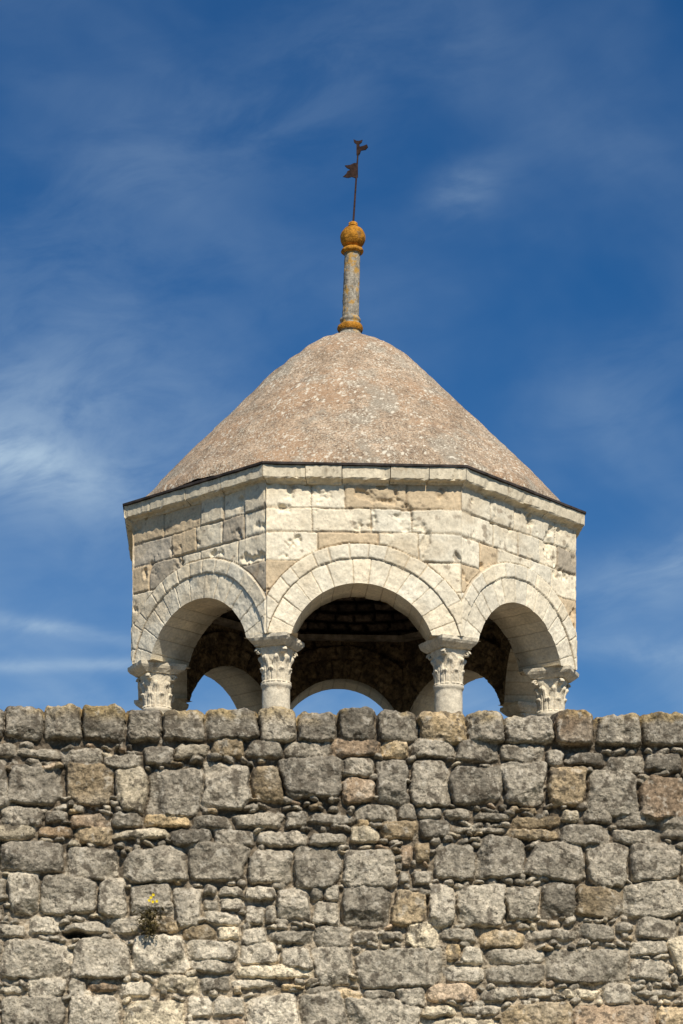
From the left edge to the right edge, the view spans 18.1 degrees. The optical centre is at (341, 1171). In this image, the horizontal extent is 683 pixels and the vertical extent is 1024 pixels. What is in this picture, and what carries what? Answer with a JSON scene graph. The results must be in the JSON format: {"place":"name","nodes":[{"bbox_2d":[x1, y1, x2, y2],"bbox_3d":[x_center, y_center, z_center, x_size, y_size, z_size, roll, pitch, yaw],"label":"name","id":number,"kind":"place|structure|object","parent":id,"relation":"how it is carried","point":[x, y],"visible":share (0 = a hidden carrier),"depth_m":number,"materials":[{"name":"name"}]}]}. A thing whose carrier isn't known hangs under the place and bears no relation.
{"place":"outdoors","nodes":[
{"label":"outdoors","id":0,"kind":"place"},
{"bbox_2d":[142,706,170,713],"bbox_3d":[-1.780,-3.882,20.702,0.381,1.165,0.381,0,0,0],"label":"shaft","id":1,"kind":"object","parent":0,"point":[161,708],"visible":0.02,"depth_m":20.58,"materials":[{"name":"stone"}]},
{"bbox_2d":[139,672,173,709],"bbox_3d":[-1.781,-4.617,20.704,0.325,0.325,0.310,0,0,-23],"label":"capital","id":2,"kind":"object","parent":1,"relation":"on","point":[157,688],"visible":0.95,"depth_m":20.59,"materials":[{"name":"stone"}]},
{"bbox_2d":[145,672,151,678],"bbox_3d":[-1.843,-4.740,20.533,0.048,0.062,0.071,0,0,19],"label":"scroll","id":3,"kind":"object","parent":2,"relation":"attached to","point":[148,675],"visible":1,"depth_m":20.52,"materials":[{"name":"stone"}]},
{"bbox_2d":[127,660,186,677],"bbox_3d":[-1.780,-4.822,20.702,0.475,0.092,0.395,0,0,-26],"label":"impost","id":4,"kind":"object","parent":2,"relation":"on","point":[139,668],"visible":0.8,"depth_m":20.56,"materials":[{"name":"stone"}]},
{"bbox_2d":[171,675,177,681],"bbox_3d":[-1.607,-4.740,20.646,0.071,0.062,0.048,0,0,19],"label":"scroll","id":5,"kind":"object","parent":2,"relation":"attached to","point":[175,677],"visible":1,"depth_m":20.63,"materials":[{"name":"stone"}]},
{"bbox_2d":[261,681,291,708],"bbox_3d":[-0.599,-3.882,19.646,0.381,1.165,0.381,0,0,0],"label":"shaft","id":6,"kind":"object","parent":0,"point":[275,693],"visible":0.27,"depth_m":19.53,"materials":[{"name":"stone"}]},
{"bbox_2d":[258,645,293,683],"bbox_3d":[-0.600,-4.617,19.647,0.310,0.325,0.324,0,0,21],"label":"capital","id":7,"kind":"object","parent":6,"relation":"on","point":[275,662],"visible":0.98,"depth_m":19.53,"materials":[{"name":"stone"}]},
{"bbox_2d":[254,648,261,654],"bbox_3d":[-0.760,-4.740,19.564,0.071,0.062,0.048,0,0,-26],"label":"scroll","id":8,"kind":"object","parent":7,"relation":"attached to","point":[256,650],"visible":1,"depth_m":19.55,"materials":[{"name":"stone"}]},
{"bbox_2d":[247,632,303,651],"bbox_3d":[-0.598,-4.822,19.646,0.395,0.092,0.475,0,0,19],"label":"impost","id":9,"kind":"object","parent":7,"relation":"on","point":[292,642],"visible":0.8,"depth_m":19.47,"materials":[{"name":"stone"}]},
{"bbox_2d":[280,646,286,652],"bbox_3d":[-0.523,-4.740,19.481,0.048,0.062,0.071,0,0,-26],"label":"scroll","id":10,"kind":"object","parent":7,"relation":"attached to","point":[283,648],"visible":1,"depth_m":19.46,"materials":[{"name":"stone"}]},
{"bbox_2d":[0,703,682,1023],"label":"rubble stone wall","id":11,"kind":"structure","parent":0,"point":[352,865],"depth_m":12.95,"materials":[{"name":"grey stone"}]},
{"bbox_2d":[131,893,164,937],"bbox_3d":[-1.154,-1.525,12.829,0.203,0.269,0.094,0,0,0],"label":"wall weed","id":12,"kind":"object","parent":11,"relation":"attached to","point":[150,930],"depth_m":12.82,"materials":[{"name":"green plant"}]},
{"bbox_2d":[0,0,682,719],"label":"sky","id":13,"kind":"structure","parent":0,"point":[177,202],"materials":[{"name":"blue"}]},
{"bbox_2d":[433,683,463,712],"bbox_3d":[0.983,-3.882,19.734,0.381,1.165,0.381,0,0,0],"label":"shaft","id":14,"kind":"object","parent":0,"point":[448,697],"visible":0.25,"depth_m":19.62,"materials":[{"name":"stone"}]},
{"bbox_2d":[430,647,466,686],"bbox_3d":[0.982,-4.617,19.735,0.316,0.325,0.327,0,0,-23],"label":"capital","id":15,"kind":"object","parent":14,"relation":"on","point":[448,666],"visible":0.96,"depth_m":19.62,"materials":[{"name":"stone"}]},
{"bbox_2d":[440,648,446,654],"bbox_3d":[0.928,-4.740,19.562,0.048,0.062,0.071,0,0,19],"label":"scroll","id":16,"kind":"object","parent":15,"relation":"attached to","point":[443,651],"visible":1,"depth_m":19.55,"materials":[{"name":"stone"}]},
{"bbox_2d":[419,634,477,653],"bbox_3d":[0.984,-4.822,19.735,0.395,0.092,0.471,0,0,-26],"label":"impost","id":17,"kind":"object","parent":15,"relation":"on","point":[446,640],"visible":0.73,"depth_m":19.57,"materials":[{"name":"stone"}]},
{"bbox_2d":[537,711,558,716],"bbox_3d":[2.039,-3.882,20.915,0.381,1.165,0.381,0,0,0],"label":"shaft","id":18,"kind":"object","parent":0,"point":[547,713],"visible":0.05,"depth_m":20.79,"materials":[{"name":"stone"}]},
{"bbox_2d":[534,677,568,714],"bbox_3d":[2.041,-4.617,20.916,0.325,0.325,0.313,0,0,21],"label":"capital","id":19,"kind":"object","parent":18,"relation":"on","point":[551,693],"visible":0.92,"depth_m":20.80,"materials":[{"name":"stone"}]},
{"bbox_2d":[531,680,537,685],"bbox_3d":[1.874,-4.740,20.841,0.071,0.062,0.048,0,0,-26],"label":"scroll","id":20,"kind":"object","parent":19,"relation":"attached to","point":[533,682],"visible":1,"depth_m":20.82,"materials":[{"name":"stone"}]},
{"bbox_2d":[523,665,578,682],"bbox_3d":[2.040,-4.822,20.915,0.474,0.092,0.395,0,0,19],"label":"impost","id":21,"kind":"object","parent":19,"relation":"on","point":[568,673],"visible":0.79,"depth_m":20.76,"materials":[{"name":"stone"}]},
{"bbox_2d":[131,480,576,716],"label":"arcade walls","id":22,"kind":"structure","parent":21,"relation":"on","point":[431,561],"depth_m":19.73,"materials":[{"name":"stone"}]},
{"bbox_2d":[185,597,520,712],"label":"interior walls","id":23,"kind":"structure","parent":22,"relation":"attached to","point":[398,676],"depth_m":23.18,"materials":[{"name":"brown stone"}]},
{"bbox_2d":[212,617,494,641],"bbox_3d":[0.086,-5.765,21.600,3.398,0.050,3.398,0,0,0],"label":"interior ledge","id":24,"kind":"object","parent":23,"relation":"attached to","point":[229,623],"visible":0.18,"depth_m":23.14,"materials":[{"name":"brown stone"}]},
{"bbox_2d":[219,597,493,642],"bbox_3d":[0.090,-6.375,21.600,3.523,1.270,3.544,0,0,0],"label":"vault","id":25,"kind":"object","parent":23,"relation":"on","point":[353,616],"visible":0.02,"depth_m":23.23,"materials":[{"name":"brown brick"}]},
{"bbox_2d":[124,464,584,566],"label":"cornice","id":26,"kind":"structure","parent":22,"relation":"on","point":[473,481],"depth_m":19.58,"materials":[{"name":"stone"}]},
{"bbox_2d":[123,461,585,537],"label":"drip slab","id":27,"kind":"structure","parent":26,"relation":"on","point":[481,472],"depth_m":19.55,"materials":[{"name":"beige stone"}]},
{"bbox_2d":[147,332,560,501],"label":"domed roof","id":28,"kind":"structure","parent":27,"relation":"on","point":[347,397],"depth_m":20.16,"materials":[{"name":"grey stone"}]},
{"bbox_2d":[338,250,361,333],"bbox_3d":[0.084,-8.785,21.601,0.264,0.910,0.261,0,0,0],"label":"finial shaft","id":29,"kind":"object","parent":28,"relation":"on","point":[351,288],"visible":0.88,"depth_m":21.53,"materials":[{"name":"grey stone"}]},
{"bbox_2d":[337,321,362,332],"bbox_3d":[0.086,-8.476,21.600,0.262,0.063,0.256,0,0,0],"label":"finial base ring","id":30,"kind":"object","parent":29,"relation":"attached to","point":[350,324],"visible":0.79,"depth_m":21.49,"materials":[{"name":"orange stone"}]},
{"bbox_2d":[340,221,365,255],"bbox_3d":[0.114,-9.387,21.600,0.255,0.325,0.263,0,0,0],"label":"finial ball","id":31,"kind":"object","parent":29,"relation":"on","point":[352,236],"visible":1,"depth_m":21.51,"materials":[{"name":"orange stone"}]},
{"bbox_2d":[343,140,367,220],"bbox_3d":[0.140,-9.953,21.585,0.255,0.848,0.051,0,0,0],"label":"weather vane","id":32,"kind":"object","parent":31,"relation":"on","point":[352,171],"visible":1,"depth_m":21.59,"materials":[{"name":"metal"}]},
{"bbox_2d":[558,678,564,683],"bbox_3d":[2.122,-4.740,20.754,0.048,0.062,0.071,0,0,-26],"label":"scroll","id":33,"kind":"object","parent":19,"relation":"attached to","point":[561,680],"visible":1,"depth_m":20.74,"materials":[{"name":"stone"}]},
{"bbox_3d":[1.950,-3.882,22.497,0.381,1.165,0.381,0,0,0],"label":"shaft","id":34,"kind":"object","parent":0,"visible":0},
{"bbox_2d":[513,712,536,716],"bbox_3d":[1.952,-4.617,22.496,0.323,0.325,0.308,0,0,-27],"label":"capital","id":35,"kind":"object","parent":34,"relation":"on","point":[526,713],"visible":0.02,"depth_m":22.36,"materials":[{"name":"stone"}]},
{"bbox_2d":[500,701,536,716],"bbox_3d":[1.951,-4.822,22.498,0.475,0.092,0.395,0,0,-26],"label":"impost","id":36,"kind":"object","parent":35,"relation":"on","point":[512,709],"visible":0.55,"depth_m":22.32,"materials":[{"name":"stone"}]},
{"bbox_3d":[-1.868,-3.882,22.283,0.381,1.165,0.381,0,0,0],"label":"shaft","id":37,"kind":"object","parent":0,"visible":0},
{"bbox_3d":[-1.869,-4.617,22.283,0.342,0.325,0.330,0,0,0],"label":"capital","id":38,"kind":"object","parent":37,"relation":"on","visible":0},
{"bbox_2d":[134,697,188,710],"bbox_3d":[-1.867,-4.822,22.284,0.475,0.092,0.394,0,0,19],"label":"impost","id":39,"kind":"object","parent":38,"relation":"on","point":[177,704],"visible":0.41,"depth_m":22.17,"materials":[{"name":"stone"}]}
]}

